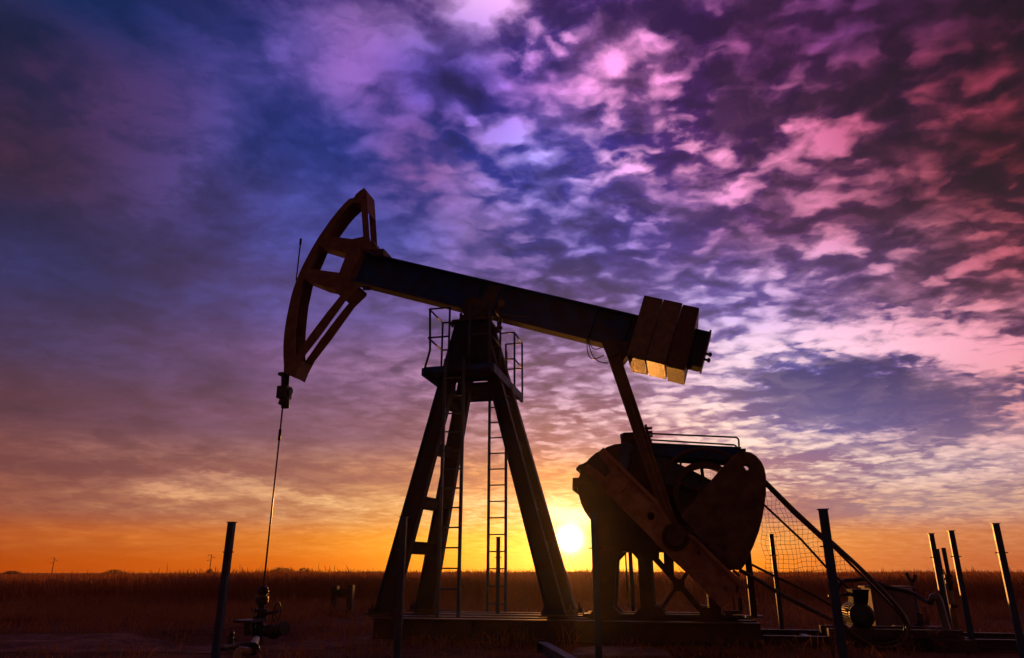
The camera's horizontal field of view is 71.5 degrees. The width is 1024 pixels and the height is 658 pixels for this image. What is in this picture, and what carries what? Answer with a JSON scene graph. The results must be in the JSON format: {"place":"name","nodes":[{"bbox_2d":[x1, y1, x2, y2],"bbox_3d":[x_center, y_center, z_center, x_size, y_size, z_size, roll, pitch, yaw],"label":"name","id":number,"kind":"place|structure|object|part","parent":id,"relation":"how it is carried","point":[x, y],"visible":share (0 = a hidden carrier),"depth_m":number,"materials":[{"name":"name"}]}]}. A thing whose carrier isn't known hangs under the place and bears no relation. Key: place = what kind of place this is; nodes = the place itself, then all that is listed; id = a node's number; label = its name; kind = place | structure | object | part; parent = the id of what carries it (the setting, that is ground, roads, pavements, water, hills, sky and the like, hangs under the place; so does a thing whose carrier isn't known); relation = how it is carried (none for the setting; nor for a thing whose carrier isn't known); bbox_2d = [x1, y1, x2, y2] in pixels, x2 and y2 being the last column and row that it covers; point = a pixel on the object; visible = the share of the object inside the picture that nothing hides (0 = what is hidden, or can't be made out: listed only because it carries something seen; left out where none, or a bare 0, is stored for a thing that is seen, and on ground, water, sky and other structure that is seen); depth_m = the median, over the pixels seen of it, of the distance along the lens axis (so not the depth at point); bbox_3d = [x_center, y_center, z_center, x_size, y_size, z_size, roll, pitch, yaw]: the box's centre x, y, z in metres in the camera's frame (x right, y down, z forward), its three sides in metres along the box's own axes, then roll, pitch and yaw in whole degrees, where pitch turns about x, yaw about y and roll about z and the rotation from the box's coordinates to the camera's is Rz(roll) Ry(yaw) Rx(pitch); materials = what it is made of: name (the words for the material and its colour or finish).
{"place":"outdoors","nodes":[
{"label":"outdoors","id":0,"kind":"place"},
{"bbox_2d":[0,633,419,652],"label":"dirt track","id":1,"kind":"structure","parent":0,"point":[81,642],"depth_m":10.25,"materials":[{"name":"soil"}]},
{"bbox_2d":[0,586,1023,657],"bbox_3d":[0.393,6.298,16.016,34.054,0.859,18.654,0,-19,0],"label":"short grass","id":2,"kind":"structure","parent":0,"point":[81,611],"depth_m":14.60,"materials":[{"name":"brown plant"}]},
{"bbox_2d":[0,573,1023,657],"bbox_3d":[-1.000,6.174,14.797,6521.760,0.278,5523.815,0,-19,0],"label":"ground","id":3,"kind":"structure","parent":0,"point":[454,651],"depth_m":9.54,"materials":[{"name":"soil"}]},
{"bbox_2d":[3,570,20,574],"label":"shrub","id":4,"kind":"object","parent":3,"relation":"on","point":[10,572],"visible":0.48,"depth_m":141.42,"materials":[{"name":"brown plant"}]},
{"bbox_2d":[102,569,127,573],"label":"shrub","id":5,"kind":"object","parent":3,"relation":"on","point":[119,571],"visible":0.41,"depth_m":141.78,"materials":[{"name":"brown plant"}]},
{"bbox_2d":[211,522,237,657],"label":"fence post","id":6,"kind":"object","parent":3,"relation":"on","point":[222,595],"visible":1,"depth_m":7.96,"materials":[{"name":"black metal"}]},
{"bbox_2d":[221,630,259,657],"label":"flow line","id":7,"kind":"object","parent":3,"relation":"on","point":[252,648],"visible":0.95,"depth_m":8.76,"materials":[{"name":"black metal"}]},
{"bbox_2d":[233,585,289,642],"bbox_3d":[-4.087,4.814,11.840,0.922,1.015,0.730,-4,-19,12],"label":"wellhead","id":8,"kind":"object","parent":3,"relation":"on","point":[260,629],"visible":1,"depth_m":11.90,"materials":[{"name":"black metal"}]},
{"bbox_2d":[269,567,294,572],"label":"shrub","id":9,"kind":"object","parent":3,"relation":"on","point":[278,568],"visible":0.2,"depth_m":141.30,"materials":[{"name":"brown plant"}]},
{"bbox_2d":[330,585,354,615],"bbox_3d":[-3.909,6.304,16.370,0.488,0.774,0.260,0,-19,0],"label":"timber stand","id":10,"kind":"object","parent":3,"relation":"on","point":[337,592],"visible":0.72,"depth_m":16.33,"materials":[{"name":"brown wood"}]},
{"bbox_2d":[393,516,408,657],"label":"fence post","id":11,"kind":"object","parent":3,"relation":"on","point":[402,549],"visible":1,"depth_m":7.31,"materials":[{"name":"black metal"}]},
{"bbox_2d":[494,537,501,613],"bbox_3d":[-0.233,4.318,11.840,0.130,1.643,0.086,-1,-19,3],"label":"fence post","id":12,"kind":"object","parent":3,"relation":"on","point":[497,557],"visible":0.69,"depth_m":11.88,"materials":[{"name":"black metal"}]},
{"bbox_2d":[0,563,1023,603],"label":"reeds","id":13,"kind":"object","parent":3,"relation":"on","point":[314,583],"visible":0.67,"depth_m":24.12,"materials":[{"name":"brown plant"}]},
{"bbox_2d":[263,188,765,646],"bbox_3d":[-0.247,1.004,12.674,8.474,8.184,2.445,-4,-19,12],"label":"pumpjack","id":14,"kind":"object","parent":3,"relation":"on","point":[642,495],"visible":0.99,"depth_m":11.42,"materials":[{"name":"metal"}]},
{"bbox_2d":[588,513,601,657],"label":"fence post","id":15,"kind":"object","parent":3,"relation":"on","point":[596,592],"visible":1,"depth_m":6.88,"materials":[{"name":"black metal"}]},
{"bbox_2d":[572,646,672,657],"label":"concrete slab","id":16,"kind":"structure","parent":3,"relation":"on","point":[610,651],"depth_m":8.16,"materials":[{"name":"grey concrete"}]},
{"bbox_2d":[627,553,634,611],"bbox_3d":[2.046,4.503,12.093,0.130,1.456,0.086,-2,-19,5],"label":"fence post","id":17,"kind":"object","parent":3,"relation":"on","point":[631,578],"visible":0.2,"depth_m":12.12,"materials":[{"name":"black metal"}]},
{"bbox_2d":[768,534,783,628],"bbox_3d":[4.173,4.085,11.180,0.130,1.658,0.086,-4,-19,11],"label":"fence post","id":18,"kind":"object","parent":3,"relation":"on","point":[778,602],"visible":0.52,"depth_m":11.18,"materials":[{"name":"black metal"}]},
{"bbox_2d":[696,460,910,649],"bbox_3d":[4.011,3.095,10.262,2.674,2.690,0.856,-7,-20,20],"label":"belt guard","id":19,"kind":"object","parent":3,"relation":"on","point":[858,569],"visible":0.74,"depth_m":9.91,"materials":[{"name":"metal"}]},
{"bbox_2d":[838,577,933,604],"bbox_3d":[5.364,3.770,10.255,1.227,0.356,0.359,-12,-22,30],"label":"power cable","id":20,"kind":"object","parent":19,"relation":"attached to","point":[902,590],"visible":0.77,"depth_m":10.26,"materials":[{"name":"black rubber"}]},
{"bbox_2d":[819,613,835,657],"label":"weed","id":21,"kind":"object","parent":3,"relation":"on","point":[833,645],"visible":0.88,"depth_m":7.89,"materials":[{"name":"brown plant"}]},
{"bbox_2d":[817,508,848,657],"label":"fence post","id":22,"kind":"object","parent":3,"relation":"on","point":[837,615],"visible":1,"depth_m":6.37,"materials":[{"name":"black metal"}]},
{"bbox_2d":[846,640,855,657],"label":"weed","id":23,"kind":"object","parent":3,"relation":"on","point":[850,652],"visible":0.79,"depth_m":7.59,"materials":[{"name":"brown plant"}]},
{"bbox_2d":[858,585,916,625],"bbox_3d":[5.912,4.431,11.170,0.748,0.785,0.788,-4,-19,12],"label":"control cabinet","id":24,"kind":"object","parent":3,"relation":"on","point":[886,614],"visible":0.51,"depth_m":10.92,"materials":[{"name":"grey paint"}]},
{"bbox_3d":[5.748,4.311,10.942,0.257,0.503,0.018,-4,-19,12],"label":"door","id":25,"kind":"part","parent":24,"relation":"part of","materials":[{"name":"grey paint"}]},
{"bbox_3d":[6.009,4.292,10.885,0.257,0.503,0.018,-4,-19,12],"label":"door","id":26,"kind":"part","parent":24,"relation":"part of","materials":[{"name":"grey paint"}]},
{"bbox_2d":[761,625,1023,650],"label":"motor skid","id":27,"kind":"object","parent":3,"relation":"on","point":[985,641],"visible":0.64,"depth_m":9.36,"materials":[{"name":"metal"}]},
{"bbox_2d":[828,589,874,627],"bbox_3d":[4.643,3.833,9.753,0.526,0.497,0.610,-4,-19,12],"label":"electric motor","id":28,"kind":"object","parent":27,"relation":"on","point":[858,611],"visible":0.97,"depth_m":9.55,"materials":[{"name":"black metal"}]},
{"bbox_2d":[904,572,919,611],"bbox_3d":[6.400,4.378,11.258,0.193,1.004,0.060,-4,-19,12],"label":"forked stake","id":29,"kind":"object","parent":3,"relation":"on","point":[910,580],"visible":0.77,"depth_m":11.36,"materials":[{"name":"metal"}]},
{"bbox_2d":[892,612,940,626],"bbox_3d":[5.752,4.232,10.056,0.650,0.438,0.200,-4,-19,12],"label":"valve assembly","id":30,"kind":"object","parent":3,"relation":"on","point":[919,620],"visible":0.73,"depth_m":10.06,"materials":[{"name":"metal"}]},
{"bbox_2d":[915,598,920,611],"bbox_3d":[6.351,4.440,11.043,0.092,0.646,0.026,-4,-19,12],"label":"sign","id":31,"kind":"object","parent":3,"relation":"on","point":[916,602],"visible":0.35,"depth_m":11.09,"materials":[{"name":"black metal"}]},
{"bbox_2d":[919,602,930,624],"bbox_3d":[6.716,4.672,11.523,0.244,0.524,0.260,16,-25,-40],"label":"weed","id":32,"kind":"object","parent":3,"relation":"on","point":[926,621],"visible":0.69,"depth_m":11.51,"materials":[{"name":"brown plant"}]},
{"bbox_2d":[925,624,939,653],"bbox_3d":[5.272,3.840,8.820,0.202,0.368,0.235,0,-19,0],"label":"weed","id":33,"kind":"object","parent":3,"relation":"on","point":[937,645],"visible":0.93,"depth_m":8.83,"materials":[{"name":"red plant"}]},
{"bbox_2d":[927,533,951,629],"bbox_3d":[6.123,3.749,10.132,0.130,1.613,0.086,-5,-20,15],"label":"fence post","id":34,"kind":"object","parent":3,"relation":"on","point":[939,580],"visible":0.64,"depth_m":10.21,"materials":[{"name":"black metal"}]},
{"bbox_2d":[928,593,950,629],"bbox_3d":[5.659,3.869,9.315,0.200,0.769,0.337,-4,-19,12],"label":"conduit","id":35,"kind":"object","parent":3,"relation":"on","point":[937,599],"visible":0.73,"depth_m":9.44,"materials":[{"name":"black metal"}]},
{"bbox_2d":[937,549,951,626],"bbox_3d":[8.117,4.905,13.330,0.076,1.494,0.076,-5,-20,15],"label":"fence post","id":36,"kind":"object","parent":3,"relation":"on","point":[940,562],"visible":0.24,"depth_m":13.37,"materials":[{"name":"black metal"}]},
{"bbox_2d":[926,638,977,652],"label":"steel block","id":37,"kind":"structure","parent":3,"relation":"on","point":[954,645],"depth_m":8.90,"materials":[{"name":"black metal"}]},
{"bbox_2d":[947,530,974,638],"bbox_3d":[5.888,3.461,9.279,0.130,1.603,0.086,-6,-20,17],"label":"fence post","id":38,"kind":"object","parent":3,"relation":"on","point":[961,586],"visible":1,"depth_m":9.29,"materials":[{"name":"black metal"}]},
{"bbox_2d":[990,523,1023,657],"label":"fence post","id":39,"kind":"object","parent":3,"relation":"on","point":[1009,591],"visible":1,"depth_m":8.15,"materials":[{"name":"black metal"}]},
{"bbox_2d":[0,0,1023,572],"label":"sky","id":40,"kind":"structure","parent":0,"point":[835,188],"materials":[{"name":"purple"}]},
{"bbox_2d":[536,640,575,657],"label":"fallen beam","id":41,"kind":"structure","parent":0,"point":[546,648],"depth_m":7.55,"materials":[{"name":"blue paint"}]}
]}

